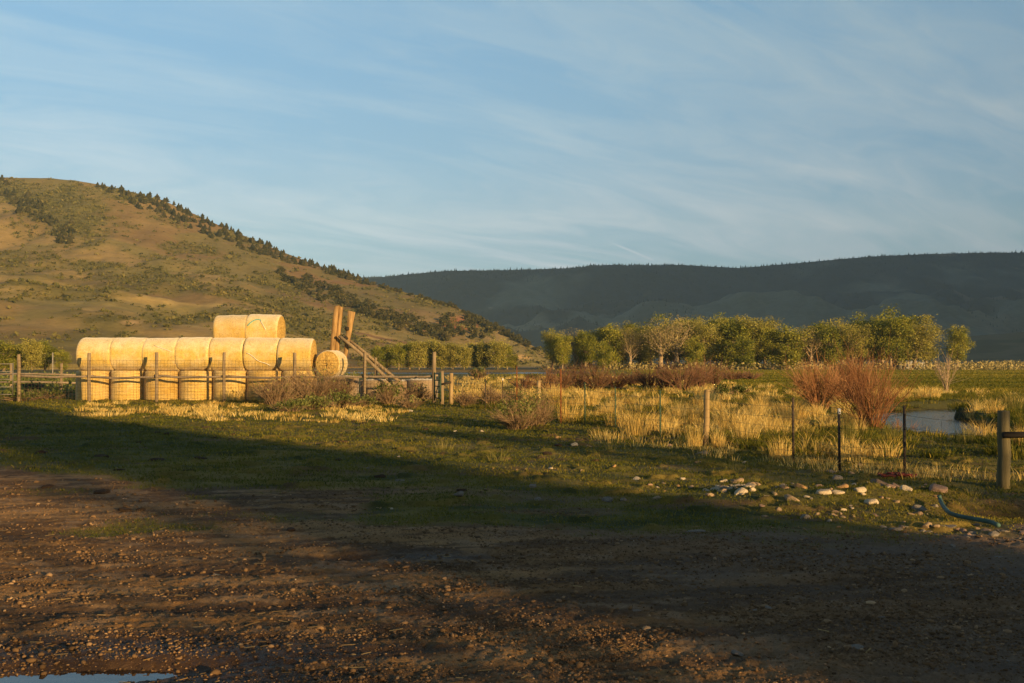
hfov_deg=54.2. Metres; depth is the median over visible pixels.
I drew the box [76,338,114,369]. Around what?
hay bale
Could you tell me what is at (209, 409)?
dry grass
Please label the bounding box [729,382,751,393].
river bush
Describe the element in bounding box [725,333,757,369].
cottonwood tree
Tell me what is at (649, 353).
cottonwood tree
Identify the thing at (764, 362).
cottonwood tree
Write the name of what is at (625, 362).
cottonwood tree
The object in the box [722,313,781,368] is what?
cottonwood tree
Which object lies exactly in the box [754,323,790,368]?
cottonwood tree
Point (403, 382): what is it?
hay bale
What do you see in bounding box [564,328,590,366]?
cottonwood tree
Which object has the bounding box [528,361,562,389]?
willow shrub
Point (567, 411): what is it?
grass clump
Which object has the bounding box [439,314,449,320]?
juniper bush
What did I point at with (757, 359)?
cottonwood tree
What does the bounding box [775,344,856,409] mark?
willow shrub
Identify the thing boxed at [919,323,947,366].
cottonwood tree
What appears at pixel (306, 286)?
juniper bush
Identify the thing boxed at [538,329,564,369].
cottonwood tree
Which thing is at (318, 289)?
juniper bush
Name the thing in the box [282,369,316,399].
hay bale
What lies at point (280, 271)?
juniper bush
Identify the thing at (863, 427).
grass clump
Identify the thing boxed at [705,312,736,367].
cottonwood tree
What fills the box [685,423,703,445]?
grass clump
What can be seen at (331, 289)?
juniper bush
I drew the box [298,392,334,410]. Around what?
sagebrush
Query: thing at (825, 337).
cottonwood tree
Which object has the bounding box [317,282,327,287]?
juniper bush
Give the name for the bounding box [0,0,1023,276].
sky
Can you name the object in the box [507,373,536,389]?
willow shrub
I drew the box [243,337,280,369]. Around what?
hay bale
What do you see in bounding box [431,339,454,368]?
young tree
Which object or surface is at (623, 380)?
willow shrub
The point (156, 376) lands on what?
wire fence
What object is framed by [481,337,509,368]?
young tree
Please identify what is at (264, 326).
hay bale
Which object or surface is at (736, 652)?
stone
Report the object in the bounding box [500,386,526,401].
dry brush
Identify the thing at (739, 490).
stone
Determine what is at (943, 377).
bare sapling
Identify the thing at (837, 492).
stone
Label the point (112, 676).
puddle water
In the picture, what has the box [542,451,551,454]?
dirt clod
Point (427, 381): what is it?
hay bale
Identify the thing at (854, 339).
cottonwood tree
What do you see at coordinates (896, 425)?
willow shrub
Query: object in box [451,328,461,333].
juniper bush
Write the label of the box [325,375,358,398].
hay bale
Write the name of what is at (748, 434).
grass clump
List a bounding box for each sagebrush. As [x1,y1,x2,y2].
[0,389,51,400]
[26,386,74,399]
[271,398,315,411]
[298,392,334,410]
[321,389,367,408]
[340,393,377,406]
[369,379,411,404]
[480,393,554,429]
[520,387,560,426]
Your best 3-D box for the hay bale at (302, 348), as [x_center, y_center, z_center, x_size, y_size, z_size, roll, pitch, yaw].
[-9.927,0.611,46.205,1.732,1.659,1.692,1,-1,0]
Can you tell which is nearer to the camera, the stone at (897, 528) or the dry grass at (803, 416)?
the stone at (897, 528)
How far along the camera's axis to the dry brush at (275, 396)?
41.36 m
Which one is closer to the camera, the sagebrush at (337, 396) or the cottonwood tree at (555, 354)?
the sagebrush at (337, 396)
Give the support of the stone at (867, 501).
on the ground at (336, 571)
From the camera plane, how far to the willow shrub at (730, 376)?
100.74 m
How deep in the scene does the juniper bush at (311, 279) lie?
935.56 m
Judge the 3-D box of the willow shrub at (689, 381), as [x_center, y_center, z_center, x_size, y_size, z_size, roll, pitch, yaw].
[10.782,2.038,62.696,4.031,2.301,2.686,0,-1,-12]
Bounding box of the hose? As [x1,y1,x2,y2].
[937,495,1000,527]
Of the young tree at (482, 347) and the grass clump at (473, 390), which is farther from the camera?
the young tree at (482, 347)
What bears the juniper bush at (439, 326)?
on the hill
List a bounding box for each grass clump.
[432,438,455,449]
[457,384,483,396]
[476,381,503,396]
[484,449,513,461]
[521,388,541,401]
[536,379,566,399]
[557,392,586,422]
[572,386,607,405]
[595,399,623,415]
[613,401,658,435]
[642,394,668,406]
[663,396,688,418]
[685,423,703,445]
[690,385,721,402]
[709,428,728,446]
[710,397,756,420]
[723,411,766,440]
[724,457,739,470]
[745,391,776,406]
[765,431,794,458]
[778,401,799,423]
[800,401,827,416]
[828,395,853,412]
[836,411,860,438]
[850,410,871,433]
[879,418,902,441]
[889,386,910,397]
[913,384,943,398]
[954,418,978,443]
[959,485,984,495]
[961,416,996,435]
[991,388,1023,408]
[1010,419,1023,446]
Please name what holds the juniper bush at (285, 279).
on the hill
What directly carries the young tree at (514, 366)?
on the ground at (336, 571)
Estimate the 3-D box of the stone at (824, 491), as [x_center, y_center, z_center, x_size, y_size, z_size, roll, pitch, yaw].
[3.817,1.864,12.264,0.204,0.113,0.163,-3,-8,33]
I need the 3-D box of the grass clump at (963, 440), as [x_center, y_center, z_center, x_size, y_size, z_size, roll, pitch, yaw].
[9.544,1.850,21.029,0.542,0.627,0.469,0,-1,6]
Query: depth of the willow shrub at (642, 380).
66.41 m
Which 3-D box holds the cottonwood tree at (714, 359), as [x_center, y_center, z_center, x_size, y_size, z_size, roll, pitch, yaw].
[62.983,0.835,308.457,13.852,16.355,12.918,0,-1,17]
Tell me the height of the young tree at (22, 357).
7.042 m
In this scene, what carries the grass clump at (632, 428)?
on the ground at (336, 571)
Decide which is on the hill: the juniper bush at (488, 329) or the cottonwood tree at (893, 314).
the juniper bush at (488, 329)
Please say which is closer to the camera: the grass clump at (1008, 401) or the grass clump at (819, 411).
the grass clump at (819, 411)
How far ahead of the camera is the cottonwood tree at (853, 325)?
307.67 m
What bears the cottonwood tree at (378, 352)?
on the ground at (336, 571)
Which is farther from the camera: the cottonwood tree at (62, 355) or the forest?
the forest
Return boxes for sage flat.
[0,370,393,394]
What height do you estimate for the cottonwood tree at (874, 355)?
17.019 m
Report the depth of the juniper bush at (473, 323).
794.36 m
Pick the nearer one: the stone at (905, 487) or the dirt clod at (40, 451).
the stone at (905, 487)
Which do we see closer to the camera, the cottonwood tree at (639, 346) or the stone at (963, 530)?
the stone at (963, 530)
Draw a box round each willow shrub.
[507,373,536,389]
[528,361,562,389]
[543,362,580,389]
[552,360,597,388]
[570,358,620,389]
[602,370,634,388]
[616,370,650,385]
[627,364,669,387]
[639,359,695,388]
[649,361,712,390]
[682,351,726,387]
[696,353,731,385]
[717,367,749,379]
[733,370,762,378]
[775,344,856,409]
[800,328,950,427]
[821,335,892,404]
[885,415,928,428]
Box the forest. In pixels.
[363,251,1023,331]
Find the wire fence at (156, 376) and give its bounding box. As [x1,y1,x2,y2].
[16,352,437,402]
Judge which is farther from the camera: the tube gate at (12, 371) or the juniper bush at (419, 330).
the juniper bush at (419, 330)
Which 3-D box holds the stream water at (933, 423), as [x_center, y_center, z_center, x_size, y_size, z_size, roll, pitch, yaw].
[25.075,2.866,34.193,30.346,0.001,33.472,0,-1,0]
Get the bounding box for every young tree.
[4,343,28,369]
[16,337,48,370]
[407,341,429,369]
[421,338,438,368]
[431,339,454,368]
[447,342,460,368]
[452,343,472,368]
[466,340,481,368]
[475,341,494,368]
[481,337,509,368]
[510,356,518,368]
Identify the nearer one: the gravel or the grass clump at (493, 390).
the gravel
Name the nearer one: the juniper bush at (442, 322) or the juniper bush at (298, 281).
the juniper bush at (442, 322)
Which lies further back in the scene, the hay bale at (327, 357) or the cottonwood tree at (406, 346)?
the cottonwood tree at (406, 346)
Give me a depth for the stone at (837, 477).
14.78 m
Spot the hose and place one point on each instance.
(964, 517)
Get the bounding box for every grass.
[0,391,1023,560]
[67,398,409,422]
[444,374,1018,400]
[454,384,1023,459]
[480,369,1023,396]
[520,391,1023,459]
[587,425,1023,481]
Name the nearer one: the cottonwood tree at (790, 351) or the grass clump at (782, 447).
the grass clump at (782, 447)
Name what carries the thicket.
on the ground at (336, 571)
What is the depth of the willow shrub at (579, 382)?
66.41 m
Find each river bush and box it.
[468,367,490,378]
[523,373,539,379]
[708,382,732,396]
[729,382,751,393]
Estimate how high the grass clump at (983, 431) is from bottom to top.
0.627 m
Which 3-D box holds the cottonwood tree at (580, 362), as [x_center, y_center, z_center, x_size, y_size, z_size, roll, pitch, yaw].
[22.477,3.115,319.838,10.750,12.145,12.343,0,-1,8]
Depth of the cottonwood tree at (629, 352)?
297.86 m
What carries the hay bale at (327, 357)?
on the hay bale at (354, 381)
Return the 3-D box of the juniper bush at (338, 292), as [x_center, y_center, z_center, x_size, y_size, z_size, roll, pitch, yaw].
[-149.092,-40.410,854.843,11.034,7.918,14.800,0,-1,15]
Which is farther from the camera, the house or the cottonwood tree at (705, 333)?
the house
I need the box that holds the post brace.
[440,371,452,404]
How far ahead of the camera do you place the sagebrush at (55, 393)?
47.03 m
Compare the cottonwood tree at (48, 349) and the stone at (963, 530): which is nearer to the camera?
the stone at (963, 530)
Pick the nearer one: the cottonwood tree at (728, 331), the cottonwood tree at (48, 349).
the cottonwood tree at (48, 349)
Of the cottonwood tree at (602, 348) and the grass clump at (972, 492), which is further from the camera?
the cottonwood tree at (602, 348)
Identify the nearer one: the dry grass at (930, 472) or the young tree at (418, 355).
the dry grass at (930, 472)
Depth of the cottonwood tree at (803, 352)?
302.67 m
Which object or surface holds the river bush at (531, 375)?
on the ground at (336, 571)
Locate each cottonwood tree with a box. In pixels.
[0,340,23,370]
[30,339,58,370]
[53,349,73,369]
[367,345,386,366]
[376,344,394,368]
[387,342,409,369]
[397,341,413,368]
[495,344,520,368]
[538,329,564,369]
[545,336,570,367]
[547,327,572,369]
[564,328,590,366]
[570,335,593,365]
[572,330,599,367]
[584,328,615,367]
[591,340,614,368]
[595,320,639,367]
[595,323,626,368]
[597,330,632,367]
[617,326,647,367]
[622,313,665,363]
[627,316,686,369]
[630,325,668,368]
[650,312,704,369]
[655,325,670,364]
[657,313,698,368]
[666,314,709,367]
[675,318,724,365]
[680,335,706,366]
[700,317,736,365]
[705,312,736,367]
[711,317,754,367]
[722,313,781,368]
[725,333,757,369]
[750,316,783,368]
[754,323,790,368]
[754,357,766,368]
[764,326,812,369]
[781,328,817,365]
[786,324,833,368]
[798,320,843,367]
[812,325,849,368]
[822,316,877,363]
[836,321,860,364]
[838,310,875,368]
[856,314,901,367]
[867,304,926,368]
[867,313,918,368]
[891,313,948,369]
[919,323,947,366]
[944,324,974,368]
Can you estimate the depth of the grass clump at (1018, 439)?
20.20 m
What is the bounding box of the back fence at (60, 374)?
[0,363,75,390]
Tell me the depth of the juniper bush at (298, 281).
883.67 m
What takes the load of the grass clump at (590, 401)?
on the ground at (336, 571)
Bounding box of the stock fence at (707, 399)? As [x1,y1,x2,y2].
[453,366,996,480]
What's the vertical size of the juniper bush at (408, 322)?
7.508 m
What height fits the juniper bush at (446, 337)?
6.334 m
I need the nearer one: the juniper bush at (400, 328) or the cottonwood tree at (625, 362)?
the cottonwood tree at (625, 362)
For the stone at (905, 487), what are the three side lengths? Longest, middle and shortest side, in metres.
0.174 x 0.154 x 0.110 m
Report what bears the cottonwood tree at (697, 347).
on the ground at (336, 571)
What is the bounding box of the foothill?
[917,332,1023,364]
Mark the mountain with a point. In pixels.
(515, 295)
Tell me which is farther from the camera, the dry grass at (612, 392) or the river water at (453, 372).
the river water at (453, 372)
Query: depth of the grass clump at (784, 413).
28.22 m
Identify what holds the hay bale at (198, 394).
on the ground at (336, 571)
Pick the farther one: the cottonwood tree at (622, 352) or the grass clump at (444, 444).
the cottonwood tree at (622, 352)
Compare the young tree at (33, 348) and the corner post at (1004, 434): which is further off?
the young tree at (33, 348)
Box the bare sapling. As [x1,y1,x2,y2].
[933,349,964,391]
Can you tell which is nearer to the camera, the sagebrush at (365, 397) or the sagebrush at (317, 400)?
the sagebrush at (317, 400)
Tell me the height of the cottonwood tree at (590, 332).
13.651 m
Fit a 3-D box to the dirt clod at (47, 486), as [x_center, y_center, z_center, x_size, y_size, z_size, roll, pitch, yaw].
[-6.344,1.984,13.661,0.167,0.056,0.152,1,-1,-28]
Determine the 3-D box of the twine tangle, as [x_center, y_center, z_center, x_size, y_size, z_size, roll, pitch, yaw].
[5.739,2.004,15.040,0.585,0.058,0.400,0,-1,-15]
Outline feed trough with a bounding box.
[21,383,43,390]
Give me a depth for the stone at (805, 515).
11.07 m
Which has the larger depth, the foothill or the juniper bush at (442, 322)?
the foothill
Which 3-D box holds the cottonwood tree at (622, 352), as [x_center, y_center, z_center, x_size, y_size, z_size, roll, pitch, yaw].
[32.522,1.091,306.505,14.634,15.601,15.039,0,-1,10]
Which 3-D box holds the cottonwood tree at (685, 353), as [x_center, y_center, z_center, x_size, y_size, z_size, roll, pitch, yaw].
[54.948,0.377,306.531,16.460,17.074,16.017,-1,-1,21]
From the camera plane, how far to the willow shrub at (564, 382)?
64.10 m
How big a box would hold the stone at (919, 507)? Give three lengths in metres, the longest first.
0.174 x 0.164 x 0.126 m
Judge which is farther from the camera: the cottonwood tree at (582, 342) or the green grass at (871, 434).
the cottonwood tree at (582, 342)
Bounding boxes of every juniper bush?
[276,267,284,274]
[283,275,293,282]
[293,278,301,286]
[299,283,313,288]
[303,274,313,281]
[304,289,313,293]
[310,291,321,296]
[314,280,326,285]
[316,287,324,292]
[316,294,329,300]
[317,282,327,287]
[324,283,340,290]
[327,286,337,290]
[333,290,344,296]
[333,297,341,303]
[338,295,349,302]
[339,300,352,305]
[345,293,357,299]
[358,306,368,314]
[361,304,374,311]
[364,310,382,317]
[384,311,398,315]
[389,313,406,319]
[392,323,404,330]
[403,317,411,325]
[408,324,418,330]
[414,327,423,333]
[415,321,426,327]
[424,324,435,329]
[427,330,436,336]
[433,323,443,329]
[438,318,446,325]
[438,333,451,341]
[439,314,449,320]
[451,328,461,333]
[459,329,465,335]
[462,319,469,324]
[467,327,477,333]
[468,322,475,328]
[469,333,477,338]
[479,332,485,337]
[482,322,492,327]
[483,326,494,333]
[516,338,527,343]
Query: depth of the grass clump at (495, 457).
16.89 m
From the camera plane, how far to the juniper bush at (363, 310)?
745.15 m
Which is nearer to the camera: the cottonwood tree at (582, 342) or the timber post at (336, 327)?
the timber post at (336, 327)
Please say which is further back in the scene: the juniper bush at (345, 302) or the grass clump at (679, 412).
the juniper bush at (345, 302)
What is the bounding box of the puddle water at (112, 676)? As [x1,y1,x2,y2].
[0,669,177,682]
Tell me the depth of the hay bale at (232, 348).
45.62 m
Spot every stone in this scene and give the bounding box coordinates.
[453,491,463,496]
[601,497,612,501]
[686,529,705,532]
[730,478,743,482]
[731,650,743,655]
[734,487,747,494]
[784,494,799,500]
[794,483,807,488]
[801,514,810,518]
[815,489,831,494]
[832,475,842,478]
[832,490,844,493]
[835,484,848,487]
[851,644,863,649]
[854,487,866,492]
[863,499,878,504]
[870,479,887,486]
[888,527,902,530]
[900,485,912,490]
[912,505,926,510]
[921,522,931,527]
[929,483,947,492]
[959,528,966,532]
[988,531,999,536]
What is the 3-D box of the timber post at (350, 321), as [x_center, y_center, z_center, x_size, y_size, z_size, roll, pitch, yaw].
[-7.883,0.737,47.630,0.812,4.459,0.330,0,-1,0]
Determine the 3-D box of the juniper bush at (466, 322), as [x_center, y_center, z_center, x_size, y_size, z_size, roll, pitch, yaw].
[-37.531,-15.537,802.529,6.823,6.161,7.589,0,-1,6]
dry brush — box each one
[248,373,316,404]
[273,358,344,400]
[318,371,362,395]
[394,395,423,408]
[399,380,435,402]
[452,386,477,405]
[472,384,507,403]
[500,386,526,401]
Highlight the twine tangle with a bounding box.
[877,472,916,476]
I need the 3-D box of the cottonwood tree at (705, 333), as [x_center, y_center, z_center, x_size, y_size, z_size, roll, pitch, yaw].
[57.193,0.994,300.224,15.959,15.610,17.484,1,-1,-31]
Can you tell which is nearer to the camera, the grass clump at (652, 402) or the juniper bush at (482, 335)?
the grass clump at (652, 402)
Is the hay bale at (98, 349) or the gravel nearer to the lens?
the gravel
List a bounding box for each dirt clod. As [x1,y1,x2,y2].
[35,450,47,453]
[41,484,53,487]
[93,454,108,456]
[93,489,109,493]
[118,507,131,511]
[148,457,164,460]
[286,527,295,531]
[374,474,385,477]
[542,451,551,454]
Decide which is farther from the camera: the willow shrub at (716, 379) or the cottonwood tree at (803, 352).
the cottonwood tree at (803, 352)
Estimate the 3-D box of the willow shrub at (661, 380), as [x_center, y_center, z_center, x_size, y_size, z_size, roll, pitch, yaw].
[10.122,2.054,64.728,2.480,2.332,3.796,1,-2,-39]
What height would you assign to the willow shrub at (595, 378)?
2.192 m
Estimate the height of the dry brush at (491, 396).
1.062 m
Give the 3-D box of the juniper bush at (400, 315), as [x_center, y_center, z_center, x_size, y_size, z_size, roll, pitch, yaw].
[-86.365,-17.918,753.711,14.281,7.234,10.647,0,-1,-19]
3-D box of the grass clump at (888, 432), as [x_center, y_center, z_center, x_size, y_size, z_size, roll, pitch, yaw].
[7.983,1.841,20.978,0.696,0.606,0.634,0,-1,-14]
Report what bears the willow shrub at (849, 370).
on the ground at (336, 571)
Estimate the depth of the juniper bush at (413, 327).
710.84 m
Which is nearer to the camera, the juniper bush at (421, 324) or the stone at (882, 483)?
the stone at (882, 483)
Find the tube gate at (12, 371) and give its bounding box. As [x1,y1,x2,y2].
[0,363,13,395]
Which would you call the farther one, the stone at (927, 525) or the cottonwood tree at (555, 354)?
the cottonwood tree at (555, 354)
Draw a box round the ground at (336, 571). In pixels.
[0,365,1023,682]
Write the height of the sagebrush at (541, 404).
1.159 m
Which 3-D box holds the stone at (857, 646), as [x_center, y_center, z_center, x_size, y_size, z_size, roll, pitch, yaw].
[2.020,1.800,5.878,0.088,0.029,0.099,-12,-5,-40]
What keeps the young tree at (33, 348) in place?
on the ground at (336, 571)
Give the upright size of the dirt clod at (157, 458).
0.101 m
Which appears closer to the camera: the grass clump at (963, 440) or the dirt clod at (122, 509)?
the dirt clod at (122, 509)
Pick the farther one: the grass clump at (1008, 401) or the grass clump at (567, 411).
the grass clump at (1008, 401)
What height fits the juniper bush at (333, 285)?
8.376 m
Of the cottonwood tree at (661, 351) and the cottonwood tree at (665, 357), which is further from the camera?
the cottonwood tree at (665, 357)
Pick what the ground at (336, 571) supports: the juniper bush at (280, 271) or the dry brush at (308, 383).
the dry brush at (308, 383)
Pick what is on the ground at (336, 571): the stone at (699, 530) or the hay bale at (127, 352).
the stone at (699, 530)
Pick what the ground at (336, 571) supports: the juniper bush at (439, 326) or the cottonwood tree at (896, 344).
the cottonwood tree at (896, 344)
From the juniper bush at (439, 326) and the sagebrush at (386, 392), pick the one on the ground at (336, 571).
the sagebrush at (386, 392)
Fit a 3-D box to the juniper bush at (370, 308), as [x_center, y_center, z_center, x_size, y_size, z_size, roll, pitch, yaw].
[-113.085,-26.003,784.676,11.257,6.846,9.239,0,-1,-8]
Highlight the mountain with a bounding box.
[361,253,1023,364]
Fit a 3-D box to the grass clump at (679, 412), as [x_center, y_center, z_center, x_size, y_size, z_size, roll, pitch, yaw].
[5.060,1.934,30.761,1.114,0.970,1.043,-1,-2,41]
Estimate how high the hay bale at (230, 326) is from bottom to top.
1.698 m
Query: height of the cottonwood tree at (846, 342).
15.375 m
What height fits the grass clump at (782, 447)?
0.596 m
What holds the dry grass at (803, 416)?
on the ground at (336, 571)
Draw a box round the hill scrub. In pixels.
[0,177,572,365]
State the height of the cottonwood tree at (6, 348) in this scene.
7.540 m
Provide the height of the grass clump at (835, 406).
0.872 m
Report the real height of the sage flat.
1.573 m
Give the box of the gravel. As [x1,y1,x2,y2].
[0,467,1023,682]
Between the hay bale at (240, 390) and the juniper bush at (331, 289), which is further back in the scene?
the juniper bush at (331, 289)
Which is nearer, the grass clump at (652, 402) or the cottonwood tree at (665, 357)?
the grass clump at (652, 402)
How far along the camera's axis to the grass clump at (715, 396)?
41.45 m
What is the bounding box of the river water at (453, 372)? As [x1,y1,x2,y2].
[317,372,553,373]
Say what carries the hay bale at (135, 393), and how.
on the ground at (336, 571)
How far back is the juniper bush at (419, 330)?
693.87 m
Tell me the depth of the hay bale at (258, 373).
45.50 m
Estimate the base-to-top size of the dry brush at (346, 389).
1.730 m
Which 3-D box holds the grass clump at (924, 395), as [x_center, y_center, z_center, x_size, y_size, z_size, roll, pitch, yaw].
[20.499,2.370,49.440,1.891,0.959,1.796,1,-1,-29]
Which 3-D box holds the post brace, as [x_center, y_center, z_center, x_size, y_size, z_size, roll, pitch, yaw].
[-2.780,2.006,42.531,0.580,1.499,0.265,0,-1,0]
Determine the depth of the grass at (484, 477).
17.16 m
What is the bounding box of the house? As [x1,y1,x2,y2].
[892,360,924,368]
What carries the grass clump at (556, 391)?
on the ground at (336, 571)
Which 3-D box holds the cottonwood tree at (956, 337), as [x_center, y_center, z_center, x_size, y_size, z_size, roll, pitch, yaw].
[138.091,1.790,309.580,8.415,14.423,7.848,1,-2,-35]
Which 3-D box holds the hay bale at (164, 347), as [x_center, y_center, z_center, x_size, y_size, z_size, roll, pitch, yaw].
[-16.090,0.608,46.236,1.726,1.709,1.713,-1,-1,0]
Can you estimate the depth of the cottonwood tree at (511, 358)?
305.10 m
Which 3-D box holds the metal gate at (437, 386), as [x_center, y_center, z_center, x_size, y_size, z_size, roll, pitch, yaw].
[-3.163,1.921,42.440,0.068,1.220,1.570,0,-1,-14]
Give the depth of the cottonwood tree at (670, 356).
311.23 m
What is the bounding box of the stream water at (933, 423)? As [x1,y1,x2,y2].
[873,408,993,434]
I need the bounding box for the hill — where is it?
[0,177,567,369]
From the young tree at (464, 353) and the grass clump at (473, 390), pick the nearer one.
the grass clump at (473, 390)
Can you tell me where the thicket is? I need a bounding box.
[533,359,1023,369]
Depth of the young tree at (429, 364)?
308.51 m
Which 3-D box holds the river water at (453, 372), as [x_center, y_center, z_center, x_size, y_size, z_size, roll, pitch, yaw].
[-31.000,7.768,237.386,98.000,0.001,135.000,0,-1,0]
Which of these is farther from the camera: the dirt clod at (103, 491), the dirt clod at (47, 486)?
the dirt clod at (47, 486)
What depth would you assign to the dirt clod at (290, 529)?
10.29 m
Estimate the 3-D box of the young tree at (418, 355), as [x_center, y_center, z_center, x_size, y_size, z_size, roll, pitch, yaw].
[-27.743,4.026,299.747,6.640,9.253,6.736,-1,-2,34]
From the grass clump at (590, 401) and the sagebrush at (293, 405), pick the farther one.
the grass clump at (590, 401)
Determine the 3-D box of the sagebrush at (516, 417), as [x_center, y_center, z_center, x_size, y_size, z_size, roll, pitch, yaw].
[0.106,1.806,25.849,1.558,1.047,1.843,1,-1,-29]
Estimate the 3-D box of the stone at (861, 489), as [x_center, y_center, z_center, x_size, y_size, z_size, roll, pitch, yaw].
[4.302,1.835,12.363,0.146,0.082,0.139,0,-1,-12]
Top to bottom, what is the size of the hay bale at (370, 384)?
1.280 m
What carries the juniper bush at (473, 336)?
on the hill
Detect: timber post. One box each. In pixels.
[330,305,342,350]
[343,310,355,374]
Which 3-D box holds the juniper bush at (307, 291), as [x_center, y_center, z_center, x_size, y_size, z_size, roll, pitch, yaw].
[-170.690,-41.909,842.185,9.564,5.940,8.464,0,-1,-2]
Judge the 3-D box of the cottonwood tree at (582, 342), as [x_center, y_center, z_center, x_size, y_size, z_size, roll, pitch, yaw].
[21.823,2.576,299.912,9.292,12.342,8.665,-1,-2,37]
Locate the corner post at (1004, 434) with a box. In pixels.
[996,410,1023,488]
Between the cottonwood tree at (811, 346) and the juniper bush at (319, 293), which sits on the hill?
the juniper bush at (319, 293)
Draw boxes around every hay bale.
[75,369,110,400]
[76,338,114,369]
[110,337,147,370]
[110,369,144,399]
[142,337,178,370]
[144,370,179,399]
[174,337,212,369]
[179,369,212,399]
[209,337,245,369]
[212,314,247,337]
[212,369,246,400]
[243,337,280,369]
[244,314,285,338]
[246,369,281,400]
[276,338,316,370]
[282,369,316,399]
[315,350,347,375]
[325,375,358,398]
[359,379,389,398]
[392,379,406,398]
[407,378,437,398]
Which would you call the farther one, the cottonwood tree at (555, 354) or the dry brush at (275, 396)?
the cottonwood tree at (555, 354)
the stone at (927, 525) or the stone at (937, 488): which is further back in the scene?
the stone at (937, 488)
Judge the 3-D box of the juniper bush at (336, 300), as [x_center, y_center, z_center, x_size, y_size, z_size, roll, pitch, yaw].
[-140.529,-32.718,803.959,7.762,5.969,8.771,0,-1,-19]
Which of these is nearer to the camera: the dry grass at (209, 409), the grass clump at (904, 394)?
the dry grass at (209, 409)
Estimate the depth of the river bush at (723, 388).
50.36 m
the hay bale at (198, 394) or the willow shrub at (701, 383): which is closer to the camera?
the hay bale at (198, 394)
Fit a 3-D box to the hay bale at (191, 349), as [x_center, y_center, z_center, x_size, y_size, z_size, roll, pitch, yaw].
[-14.589,0.570,46.195,1.732,1.660,1.683,0,-1,0]
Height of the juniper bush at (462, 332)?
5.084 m
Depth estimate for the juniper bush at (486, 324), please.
817.26 m
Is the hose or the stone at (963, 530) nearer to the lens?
the stone at (963, 530)
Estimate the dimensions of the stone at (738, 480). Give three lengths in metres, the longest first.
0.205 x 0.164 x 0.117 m
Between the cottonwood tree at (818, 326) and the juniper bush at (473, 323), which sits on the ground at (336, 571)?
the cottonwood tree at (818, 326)
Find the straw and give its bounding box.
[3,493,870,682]
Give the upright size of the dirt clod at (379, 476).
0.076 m
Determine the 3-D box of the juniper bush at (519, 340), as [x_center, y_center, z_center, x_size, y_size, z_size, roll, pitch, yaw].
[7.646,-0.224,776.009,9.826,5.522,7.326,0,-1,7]
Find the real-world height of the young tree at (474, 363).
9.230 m
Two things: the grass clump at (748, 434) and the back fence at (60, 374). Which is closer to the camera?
the grass clump at (748, 434)
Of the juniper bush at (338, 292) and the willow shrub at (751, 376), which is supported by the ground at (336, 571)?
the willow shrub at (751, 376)
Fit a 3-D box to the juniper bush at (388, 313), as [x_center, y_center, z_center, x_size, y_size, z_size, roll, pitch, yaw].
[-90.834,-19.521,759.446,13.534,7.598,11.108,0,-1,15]
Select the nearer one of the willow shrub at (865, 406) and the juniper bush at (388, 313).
the willow shrub at (865, 406)
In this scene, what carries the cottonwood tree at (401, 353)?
on the ground at (336, 571)
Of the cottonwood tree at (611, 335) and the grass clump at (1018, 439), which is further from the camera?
the cottonwood tree at (611, 335)
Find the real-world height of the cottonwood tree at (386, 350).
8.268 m
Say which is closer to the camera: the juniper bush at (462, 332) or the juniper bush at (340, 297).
the juniper bush at (462, 332)
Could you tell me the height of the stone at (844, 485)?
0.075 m
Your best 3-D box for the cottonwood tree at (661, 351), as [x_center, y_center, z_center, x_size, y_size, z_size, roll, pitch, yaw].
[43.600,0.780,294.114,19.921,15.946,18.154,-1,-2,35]
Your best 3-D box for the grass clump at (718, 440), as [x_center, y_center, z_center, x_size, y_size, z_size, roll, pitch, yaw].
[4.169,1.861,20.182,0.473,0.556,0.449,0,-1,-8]
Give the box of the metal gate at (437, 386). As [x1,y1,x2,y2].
[434,372,440,401]
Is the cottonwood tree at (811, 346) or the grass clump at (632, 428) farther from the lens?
the cottonwood tree at (811, 346)
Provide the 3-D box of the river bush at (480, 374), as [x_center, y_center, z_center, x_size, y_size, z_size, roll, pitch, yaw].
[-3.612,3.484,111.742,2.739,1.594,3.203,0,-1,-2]
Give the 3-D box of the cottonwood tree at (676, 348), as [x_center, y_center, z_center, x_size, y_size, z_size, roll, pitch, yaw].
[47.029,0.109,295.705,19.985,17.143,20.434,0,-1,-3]
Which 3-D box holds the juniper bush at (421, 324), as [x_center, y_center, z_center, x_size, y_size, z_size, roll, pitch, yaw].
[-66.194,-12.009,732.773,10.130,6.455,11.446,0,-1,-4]
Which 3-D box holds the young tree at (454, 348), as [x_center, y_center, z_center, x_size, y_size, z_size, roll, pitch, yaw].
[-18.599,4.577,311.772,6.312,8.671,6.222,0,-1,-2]
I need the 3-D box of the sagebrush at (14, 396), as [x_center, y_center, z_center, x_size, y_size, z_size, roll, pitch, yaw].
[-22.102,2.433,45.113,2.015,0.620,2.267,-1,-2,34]
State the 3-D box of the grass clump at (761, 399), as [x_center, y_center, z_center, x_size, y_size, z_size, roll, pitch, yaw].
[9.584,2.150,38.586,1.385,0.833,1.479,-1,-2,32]

